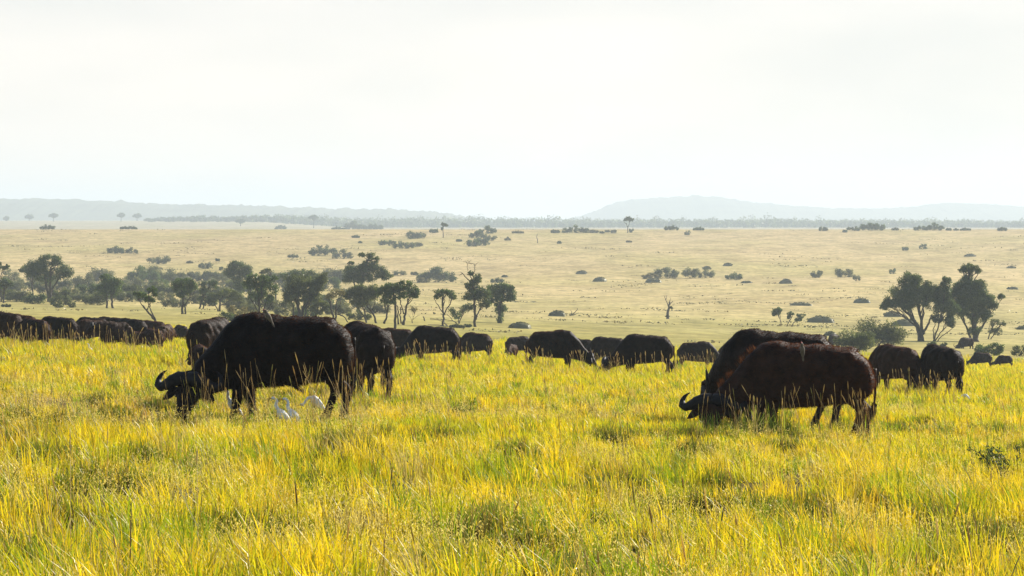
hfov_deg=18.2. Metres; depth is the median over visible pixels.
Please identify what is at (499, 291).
tree
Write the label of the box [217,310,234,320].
bush
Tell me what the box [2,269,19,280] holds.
bush
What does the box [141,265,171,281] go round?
bush
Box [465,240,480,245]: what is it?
bush
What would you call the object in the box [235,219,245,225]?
umbrella tree
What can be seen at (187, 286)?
acacia tree
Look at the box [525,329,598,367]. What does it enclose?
buffalo
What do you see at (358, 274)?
acacia tree
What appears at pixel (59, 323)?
buffalo
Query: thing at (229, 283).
bush
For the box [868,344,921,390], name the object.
buffalo
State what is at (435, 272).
bush
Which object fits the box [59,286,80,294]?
bush
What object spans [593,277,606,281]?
mound
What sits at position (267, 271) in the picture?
twisted tree
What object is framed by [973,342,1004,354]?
bush
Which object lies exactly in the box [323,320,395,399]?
buffalo
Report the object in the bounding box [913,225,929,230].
bush
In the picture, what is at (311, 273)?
tree
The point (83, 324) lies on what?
buffalo
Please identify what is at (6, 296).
bush
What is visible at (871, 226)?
bush
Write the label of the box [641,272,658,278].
bush
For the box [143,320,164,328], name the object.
buffalo
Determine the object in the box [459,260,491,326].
dead topped tree
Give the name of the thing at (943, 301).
acacia tree
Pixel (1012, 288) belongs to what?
mound
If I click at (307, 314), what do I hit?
bush
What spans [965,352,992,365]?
buffalo
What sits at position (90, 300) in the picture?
bush
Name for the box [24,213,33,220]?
umbrella tree
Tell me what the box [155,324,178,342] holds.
buffalo
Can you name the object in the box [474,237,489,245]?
bush
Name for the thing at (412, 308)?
dry bush
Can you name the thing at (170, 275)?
bush
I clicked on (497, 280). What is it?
bush
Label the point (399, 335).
buffalo
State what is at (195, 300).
bush
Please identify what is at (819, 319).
mound
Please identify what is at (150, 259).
bush
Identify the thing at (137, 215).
umbrella tree
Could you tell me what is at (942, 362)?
buffalo
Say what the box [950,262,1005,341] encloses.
acacia tree
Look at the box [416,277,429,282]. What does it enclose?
bush
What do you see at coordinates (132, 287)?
bush
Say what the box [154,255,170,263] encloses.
bush
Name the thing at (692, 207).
hill
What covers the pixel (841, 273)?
bush
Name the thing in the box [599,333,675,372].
buffalo
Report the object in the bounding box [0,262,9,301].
acacia tree
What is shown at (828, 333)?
mound
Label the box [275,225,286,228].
bush
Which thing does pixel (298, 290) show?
acacia tree
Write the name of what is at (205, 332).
buffalo
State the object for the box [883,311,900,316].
mound
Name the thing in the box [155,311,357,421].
buffalo
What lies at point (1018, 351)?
bush
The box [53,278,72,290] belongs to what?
bush
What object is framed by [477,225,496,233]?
bush
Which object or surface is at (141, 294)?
leaning tree
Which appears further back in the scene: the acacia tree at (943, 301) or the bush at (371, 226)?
the bush at (371, 226)
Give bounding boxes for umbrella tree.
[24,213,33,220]
[48,213,58,221]
[117,213,124,221]
[132,213,141,218]
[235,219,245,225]
[308,215,318,227]
[375,279,420,328]
[440,222,448,237]
[623,216,633,232]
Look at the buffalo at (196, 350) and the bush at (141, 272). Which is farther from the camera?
the bush at (141, 272)
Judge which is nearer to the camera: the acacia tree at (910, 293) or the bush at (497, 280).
the acacia tree at (910, 293)
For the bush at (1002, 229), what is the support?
on the ground at (546, 277)
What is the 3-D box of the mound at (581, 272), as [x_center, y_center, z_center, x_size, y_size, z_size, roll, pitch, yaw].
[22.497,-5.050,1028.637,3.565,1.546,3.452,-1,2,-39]
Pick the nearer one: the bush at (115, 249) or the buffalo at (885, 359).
the buffalo at (885, 359)
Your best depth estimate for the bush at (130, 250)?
1276.84 m
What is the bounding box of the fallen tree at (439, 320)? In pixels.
[428,318,447,326]
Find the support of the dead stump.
on the ground at (546, 277)
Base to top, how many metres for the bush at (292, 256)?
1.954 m
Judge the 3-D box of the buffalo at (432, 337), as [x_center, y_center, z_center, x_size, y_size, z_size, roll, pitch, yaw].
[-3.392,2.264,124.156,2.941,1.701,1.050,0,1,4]
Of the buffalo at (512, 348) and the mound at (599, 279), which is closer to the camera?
the buffalo at (512, 348)
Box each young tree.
[771,307,782,321]
[786,311,805,325]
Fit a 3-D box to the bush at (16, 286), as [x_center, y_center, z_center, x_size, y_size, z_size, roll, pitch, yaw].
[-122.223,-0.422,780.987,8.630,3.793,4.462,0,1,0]
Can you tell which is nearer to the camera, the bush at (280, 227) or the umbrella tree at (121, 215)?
the bush at (280, 227)
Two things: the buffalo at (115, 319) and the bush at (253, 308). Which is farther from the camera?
the bush at (253, 308)
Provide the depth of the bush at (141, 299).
612.77 m
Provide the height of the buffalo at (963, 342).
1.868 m
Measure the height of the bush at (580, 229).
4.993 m
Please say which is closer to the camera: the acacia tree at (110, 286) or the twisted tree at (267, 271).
the acacia tree at (110, 286)
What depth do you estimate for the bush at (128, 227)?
1799.02 m
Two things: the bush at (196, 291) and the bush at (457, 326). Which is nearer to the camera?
the bush at (457, 326)
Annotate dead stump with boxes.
[664,296,672,318]
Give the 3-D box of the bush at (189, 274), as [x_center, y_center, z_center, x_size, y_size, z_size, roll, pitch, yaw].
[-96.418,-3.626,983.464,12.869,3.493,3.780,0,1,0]
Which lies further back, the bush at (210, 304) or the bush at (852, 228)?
the bush at (852, 228)
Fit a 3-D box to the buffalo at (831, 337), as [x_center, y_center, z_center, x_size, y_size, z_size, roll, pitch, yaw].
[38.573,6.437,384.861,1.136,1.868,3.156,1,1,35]
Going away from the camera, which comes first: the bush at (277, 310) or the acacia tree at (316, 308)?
the acacia tree at (316, 308)
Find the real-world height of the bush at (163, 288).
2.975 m
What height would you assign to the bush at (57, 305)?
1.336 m
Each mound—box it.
[508,322,531,328]
[548,310,566,316]
[576,270,587,273]
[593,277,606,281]
[645,278,661,282]
[779,278,792,283]
[790,302,811,305]
[805,315,834,322]
[824,331,835,335]
[853,298,870,302]
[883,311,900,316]
[893,318,917,325]
[964,254,975,256]
[1006,287,1018,289]
[1015,325,1023,329]
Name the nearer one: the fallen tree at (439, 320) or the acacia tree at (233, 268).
the fallen tree at (439, 320)
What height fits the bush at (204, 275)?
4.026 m
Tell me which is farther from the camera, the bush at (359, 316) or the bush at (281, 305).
the bush at (281, 305)
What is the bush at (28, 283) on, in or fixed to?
on the ground at (546, 277)
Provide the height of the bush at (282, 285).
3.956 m
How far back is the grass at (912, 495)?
28.61 m
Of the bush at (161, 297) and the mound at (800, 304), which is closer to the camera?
the bush at (161, 297)
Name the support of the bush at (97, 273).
on the ground at (546, 277)
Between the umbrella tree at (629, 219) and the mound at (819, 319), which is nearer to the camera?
the mound at (819, 319)
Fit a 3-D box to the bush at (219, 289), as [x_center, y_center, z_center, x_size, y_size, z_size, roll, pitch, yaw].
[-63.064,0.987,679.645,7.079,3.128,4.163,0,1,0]
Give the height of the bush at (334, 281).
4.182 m
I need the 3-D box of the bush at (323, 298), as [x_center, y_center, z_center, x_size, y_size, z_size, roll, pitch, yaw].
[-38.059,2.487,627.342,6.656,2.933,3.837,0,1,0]
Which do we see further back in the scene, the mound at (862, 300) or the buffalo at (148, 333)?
the mound at (862, 300)
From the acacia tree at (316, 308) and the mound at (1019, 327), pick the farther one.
the mound at (1019, 327)
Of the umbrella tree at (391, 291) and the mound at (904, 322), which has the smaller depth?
the umbrella tree at (391, 291)
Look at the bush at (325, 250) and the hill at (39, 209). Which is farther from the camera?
the hill at (39, 209)
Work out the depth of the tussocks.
738.77 m
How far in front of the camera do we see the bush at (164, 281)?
791.90 m
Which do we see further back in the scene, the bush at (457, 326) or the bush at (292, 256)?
the bush at (292, 256)
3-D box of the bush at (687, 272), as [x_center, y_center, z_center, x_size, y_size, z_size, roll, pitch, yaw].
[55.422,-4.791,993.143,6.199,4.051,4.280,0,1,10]
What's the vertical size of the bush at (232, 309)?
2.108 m
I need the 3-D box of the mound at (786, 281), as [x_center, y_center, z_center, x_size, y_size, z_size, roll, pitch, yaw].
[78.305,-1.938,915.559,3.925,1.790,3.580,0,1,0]
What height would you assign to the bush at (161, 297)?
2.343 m
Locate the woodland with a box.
[143,212,1023,227]
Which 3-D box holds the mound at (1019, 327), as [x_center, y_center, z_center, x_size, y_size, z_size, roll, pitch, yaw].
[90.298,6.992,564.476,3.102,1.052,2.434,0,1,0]
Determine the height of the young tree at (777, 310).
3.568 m
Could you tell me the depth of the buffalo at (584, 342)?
175.69 m
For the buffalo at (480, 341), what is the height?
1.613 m
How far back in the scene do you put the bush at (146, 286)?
727.45 m
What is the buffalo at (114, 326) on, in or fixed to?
on the ground at (546, 277)
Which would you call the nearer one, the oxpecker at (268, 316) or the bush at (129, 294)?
the oxpecker at (268, 316)
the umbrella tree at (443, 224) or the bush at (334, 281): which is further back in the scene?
the umbrella tree at (443, 224)
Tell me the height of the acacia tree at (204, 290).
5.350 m
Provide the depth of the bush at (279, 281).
939.04 m
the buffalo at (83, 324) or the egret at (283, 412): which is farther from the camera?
the buffalo at (83, 324)
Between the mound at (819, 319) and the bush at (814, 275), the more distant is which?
the bush at (814, 275)
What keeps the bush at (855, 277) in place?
on the ground at (546, 277)
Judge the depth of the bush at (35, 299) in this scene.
554.31 m
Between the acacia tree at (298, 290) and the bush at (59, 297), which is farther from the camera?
the bush at (59, 297)
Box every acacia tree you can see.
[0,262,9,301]
[0,277,13,302]
[18,263,35,294]
[24,253,74,301]
[94,273,123,307]
[170,277,199,313]
[196,279,218,308]
[204,288,244,310]
[222,260,253,293]
[240,273,279,311]
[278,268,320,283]
[281,272,328,316]
[308,300,332,316]
[340,252,393,311]
[342,282,378,322]
[433,288,457,325]
[879,270,935,340]
[929,276,961,340]
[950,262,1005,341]
[987,319,1005,338]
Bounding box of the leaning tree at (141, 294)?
[133,285,158,320]
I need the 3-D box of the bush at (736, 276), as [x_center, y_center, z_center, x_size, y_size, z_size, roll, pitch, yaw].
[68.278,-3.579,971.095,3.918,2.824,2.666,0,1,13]
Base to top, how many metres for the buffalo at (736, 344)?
1.897 m
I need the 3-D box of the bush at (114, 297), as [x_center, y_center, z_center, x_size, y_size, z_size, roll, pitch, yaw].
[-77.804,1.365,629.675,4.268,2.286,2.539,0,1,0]
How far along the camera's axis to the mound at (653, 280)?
951.53 m
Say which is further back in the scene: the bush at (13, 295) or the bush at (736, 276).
the bush at (736, 276)
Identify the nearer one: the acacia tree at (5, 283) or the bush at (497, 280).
the acacia tree at (5, 283)
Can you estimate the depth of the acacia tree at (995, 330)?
483.00 m
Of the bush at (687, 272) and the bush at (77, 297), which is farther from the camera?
the bush at (687, 272)
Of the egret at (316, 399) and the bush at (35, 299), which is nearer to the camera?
the egret at (316, 399)
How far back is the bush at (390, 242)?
1349.50 m
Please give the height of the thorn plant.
0.540 m
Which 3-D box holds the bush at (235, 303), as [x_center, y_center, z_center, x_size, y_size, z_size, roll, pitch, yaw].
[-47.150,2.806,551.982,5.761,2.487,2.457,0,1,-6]
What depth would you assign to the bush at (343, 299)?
603.03 m
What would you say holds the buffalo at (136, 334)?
on the ground at (546, 277)
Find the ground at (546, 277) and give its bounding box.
[0,221,1023,575]
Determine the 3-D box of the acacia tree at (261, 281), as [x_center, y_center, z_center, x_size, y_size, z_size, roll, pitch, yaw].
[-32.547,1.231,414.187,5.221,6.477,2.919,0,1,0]
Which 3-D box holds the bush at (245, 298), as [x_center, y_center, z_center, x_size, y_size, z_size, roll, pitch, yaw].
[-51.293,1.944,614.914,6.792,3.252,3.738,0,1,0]
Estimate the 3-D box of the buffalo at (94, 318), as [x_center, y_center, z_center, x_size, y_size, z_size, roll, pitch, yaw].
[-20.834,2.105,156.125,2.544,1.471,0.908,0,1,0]
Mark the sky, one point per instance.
(566, 109)
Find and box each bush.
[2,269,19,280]
[2,290,13,300]
[6,280,27,291]
[7,290,32,301]
[13,278,38,290]
[22,292,46,303]
[30,281,55,292]
[39,224,55,228]
[46,289,76,300]
[47,293,72,304]
[52,300,63,307]
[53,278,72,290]
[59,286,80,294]
[66,302,75,307]
[68,292,90,301]
[70,274,95,290]
[75,282,101,295]
[81,292,109,304]
[85,267,114,281]
[106,245,124,252]
[109,290,126,299]
[115,290,135,301]
[119,282,144,296]
[120,226,137,228]
[121,276,144,286]
[125,246,137,253]
[125,265,160,282]
[134,291,149,301]
[138,279,164,293]
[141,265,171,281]
[146,257,154,262]
[147,278,169,286]
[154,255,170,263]
[155,283,180,295]
[156,291,174,300]
[157,267,185,281]
[161,297,187,306]
[171,275,187,283]
[179,293,199,303]
[184,287,201,295]
[186,271,210,280]
[192,270,226,280]
[198,261,213,268]
[199,286,229,296]
[199,301,216,305]
[206,270,232,286]
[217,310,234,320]
[223,299,248,308]
[224,279,252,291]
[227,305,248,316]
[233,290,260,303]
[239,302,260,313]
[245,295,279,311]
[263,270,287,284]
[273,300,295,309]
[273,303,296,315]
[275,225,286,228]
[278,281,287,291]
[287,253,298,257]
[292,305,317,316]
[302,293,334,306]
[308,244,338,255]
[320,267,343,281]
[320,276,341,290]
[325,300,351,314]
[332,249,353,258]
[335,289,373,308]
[344,220,362,228]
[346,308,371,319]
[363,223,383,228]
[365,300,391,313]
[378,240,386,244]
[387,240,396,245]
[391,241,415,248]
[392,270,406,275]
[405,230,422,238]
[408,305,418,322]
[410,242,422,246]
[416,265,457,281]
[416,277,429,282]
[429,228,438,232]
[430,304,467,323]
[448,324,465,327]
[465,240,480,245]
[468,230,486,237]
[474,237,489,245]
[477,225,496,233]
[486,235,497,240]
[490,277,503,282]
[561,224,589,232]
[589,229,598,232]
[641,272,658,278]
[653,266,679,277]
[664,225,678,229]
[681,266,699,277]
[696,268,715,277]
[731,272,742,279]
[810,270,822,277]
[832,328,878,351]
[834,268,853,276]
[846,226,860,230]
[848,316,909,345]
[852,274,860,280]
[859,222,887,230]
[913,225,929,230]
[927,222,944,230]
[960,227,970,230]
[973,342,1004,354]
[997,227,1007,230]
[1010,345,1023,355]
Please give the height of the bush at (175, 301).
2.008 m
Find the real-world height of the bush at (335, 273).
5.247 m
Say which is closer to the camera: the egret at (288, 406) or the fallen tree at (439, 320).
the egret at (288, 406)
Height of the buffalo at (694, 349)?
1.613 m
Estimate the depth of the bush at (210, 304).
587.91 m
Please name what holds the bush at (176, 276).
on the ground at (546, 277)
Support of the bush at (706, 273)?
on the ground at (546, 277)
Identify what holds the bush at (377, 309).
on the ground at (546, 277)
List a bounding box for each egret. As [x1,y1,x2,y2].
[225,390,241,414]
[268,397,291,423]
[279,397,298,418]
[297,395,324,409]
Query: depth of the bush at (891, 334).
399.52 m
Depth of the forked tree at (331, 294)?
422.81 m
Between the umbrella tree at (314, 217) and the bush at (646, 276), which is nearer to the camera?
the bush at (646, 276)
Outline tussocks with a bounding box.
[3,228,1023,343]
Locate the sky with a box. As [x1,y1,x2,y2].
[0,0,1023,221]
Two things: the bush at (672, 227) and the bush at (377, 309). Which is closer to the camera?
the bush at (377, 309)
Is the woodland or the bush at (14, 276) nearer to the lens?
the bush at (14, 276)
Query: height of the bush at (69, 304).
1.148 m
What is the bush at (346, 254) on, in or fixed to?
on the ground at (546, 277)
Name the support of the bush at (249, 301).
on the ground at (546, 277)
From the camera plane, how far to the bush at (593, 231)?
1591.05 m
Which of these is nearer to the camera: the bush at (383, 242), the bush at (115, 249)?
the bush at (115, 249)
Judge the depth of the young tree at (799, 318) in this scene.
552.50 m
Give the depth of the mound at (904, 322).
579.89 m
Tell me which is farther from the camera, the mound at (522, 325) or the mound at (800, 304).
the mound at (800, 304)
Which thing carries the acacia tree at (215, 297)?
on the ground at (546, 277)
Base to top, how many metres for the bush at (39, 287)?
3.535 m
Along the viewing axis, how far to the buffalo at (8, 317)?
123.59 m
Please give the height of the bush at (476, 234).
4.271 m
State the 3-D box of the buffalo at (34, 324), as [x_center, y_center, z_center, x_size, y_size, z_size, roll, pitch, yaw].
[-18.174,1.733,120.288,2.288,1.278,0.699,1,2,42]
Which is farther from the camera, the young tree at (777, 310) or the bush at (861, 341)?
the young tree at (777, 310)
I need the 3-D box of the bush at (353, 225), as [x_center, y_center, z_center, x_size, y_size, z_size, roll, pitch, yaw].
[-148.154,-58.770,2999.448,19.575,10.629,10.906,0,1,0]
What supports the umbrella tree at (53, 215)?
on the ground at (546, 277)
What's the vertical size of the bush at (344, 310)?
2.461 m
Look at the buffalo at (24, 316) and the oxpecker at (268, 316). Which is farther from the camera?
the buffalo at (24, 316)
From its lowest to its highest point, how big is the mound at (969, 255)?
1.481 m
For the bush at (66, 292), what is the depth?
593.28 m
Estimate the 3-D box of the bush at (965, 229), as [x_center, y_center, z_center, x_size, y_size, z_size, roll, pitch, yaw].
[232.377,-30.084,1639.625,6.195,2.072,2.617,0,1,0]
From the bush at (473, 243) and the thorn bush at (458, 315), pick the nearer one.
the thorn bush at (458, 315)
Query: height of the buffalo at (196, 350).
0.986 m
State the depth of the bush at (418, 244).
1328.93 m
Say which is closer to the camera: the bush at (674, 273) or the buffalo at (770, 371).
the buffalo at (770, 371)
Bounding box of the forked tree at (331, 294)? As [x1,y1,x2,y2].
[325,288,347,322]
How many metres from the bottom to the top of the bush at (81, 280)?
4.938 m
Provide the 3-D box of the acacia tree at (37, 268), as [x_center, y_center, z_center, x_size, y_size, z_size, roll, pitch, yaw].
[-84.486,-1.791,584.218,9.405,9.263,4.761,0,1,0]
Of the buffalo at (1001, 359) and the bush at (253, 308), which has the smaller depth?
the buffalo at (1001, 359)
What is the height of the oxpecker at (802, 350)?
0.378 m
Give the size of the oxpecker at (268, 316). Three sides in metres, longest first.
0.318 x 0.217 x 0.071 m
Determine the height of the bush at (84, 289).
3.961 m
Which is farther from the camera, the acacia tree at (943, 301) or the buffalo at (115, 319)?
the acacia tree at (943, 301)
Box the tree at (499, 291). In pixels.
[486,282,516,322]
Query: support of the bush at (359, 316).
on the ground at (546, 277)
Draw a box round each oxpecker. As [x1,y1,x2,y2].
[263,309,274,326]
[800,342,804,360]
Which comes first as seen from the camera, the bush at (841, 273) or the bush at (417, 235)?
the bush at (841, 273)
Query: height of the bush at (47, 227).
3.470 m
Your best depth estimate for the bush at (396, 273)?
1044.16 m
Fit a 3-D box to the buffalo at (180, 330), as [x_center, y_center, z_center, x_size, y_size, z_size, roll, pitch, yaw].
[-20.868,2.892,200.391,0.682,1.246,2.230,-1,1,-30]
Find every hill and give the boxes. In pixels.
[0,198,469,223]
[568,195,1023,221]
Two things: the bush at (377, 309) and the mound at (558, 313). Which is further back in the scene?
the mound at (558, 313)
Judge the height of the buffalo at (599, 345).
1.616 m
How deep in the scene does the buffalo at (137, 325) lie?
151.66 m
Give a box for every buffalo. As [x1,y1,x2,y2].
[0,311,21,341]
[2,313,35,340]
[6,318,50,346]
[27,316,78,341]
[65,317,105,338]
[65,319,101,341]
[84,316,121,341]
[84,321,133,345]
[112,331,149,346]
[118,318,147,331]
[135,328,164,347]
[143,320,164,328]
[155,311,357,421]
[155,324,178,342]
[174,324,187,339]
[185,316,228,360]
[185,344,207,366]
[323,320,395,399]
[384,327,411,346]
[395,325,461,360]
[458,332,492,354]
[505,336,528,352]
[505,344,517,356]
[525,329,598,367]
[579,339,590,347]
[586,336,622,360]
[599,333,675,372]
[677,341,718,365]
[679,340,877,438]
[699,327,843,428]
[828,334,838,344]
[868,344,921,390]
[903,344,964,394]
[954,337,973,348]
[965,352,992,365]
[991,355,1012,366]
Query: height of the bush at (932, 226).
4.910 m
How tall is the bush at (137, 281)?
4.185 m
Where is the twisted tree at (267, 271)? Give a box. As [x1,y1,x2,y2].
[259,268,276,300]
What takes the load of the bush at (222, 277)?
on the ground at (546, 277)
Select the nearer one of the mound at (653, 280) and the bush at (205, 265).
the mound at (653, 280)
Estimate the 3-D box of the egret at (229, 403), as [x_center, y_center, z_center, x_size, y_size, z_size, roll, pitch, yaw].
[-4.098,1.702,46.647,0.362,0.490,0.124,0,1,2]
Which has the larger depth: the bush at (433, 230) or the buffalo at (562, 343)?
the bush at (433, 230)
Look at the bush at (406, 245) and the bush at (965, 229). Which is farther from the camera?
the bush at (965, 229)
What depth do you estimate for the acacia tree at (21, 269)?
619.89 m
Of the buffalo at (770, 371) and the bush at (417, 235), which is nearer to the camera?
the buffalo at (770, 371)
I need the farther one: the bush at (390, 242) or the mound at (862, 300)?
the bush at (390, 242)
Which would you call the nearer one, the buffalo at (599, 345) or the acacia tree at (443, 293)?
the buffalo at (599, 345)
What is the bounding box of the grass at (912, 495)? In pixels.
[0,319,1023,575]
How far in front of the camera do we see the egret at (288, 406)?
45.32 m
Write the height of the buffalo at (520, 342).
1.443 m
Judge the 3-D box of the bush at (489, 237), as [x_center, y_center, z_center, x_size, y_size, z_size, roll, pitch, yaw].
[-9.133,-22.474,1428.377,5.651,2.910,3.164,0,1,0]
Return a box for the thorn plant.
[967,441,1021,482]
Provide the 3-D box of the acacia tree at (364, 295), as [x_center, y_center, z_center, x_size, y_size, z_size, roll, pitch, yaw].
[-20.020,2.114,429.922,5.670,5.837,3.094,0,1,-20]

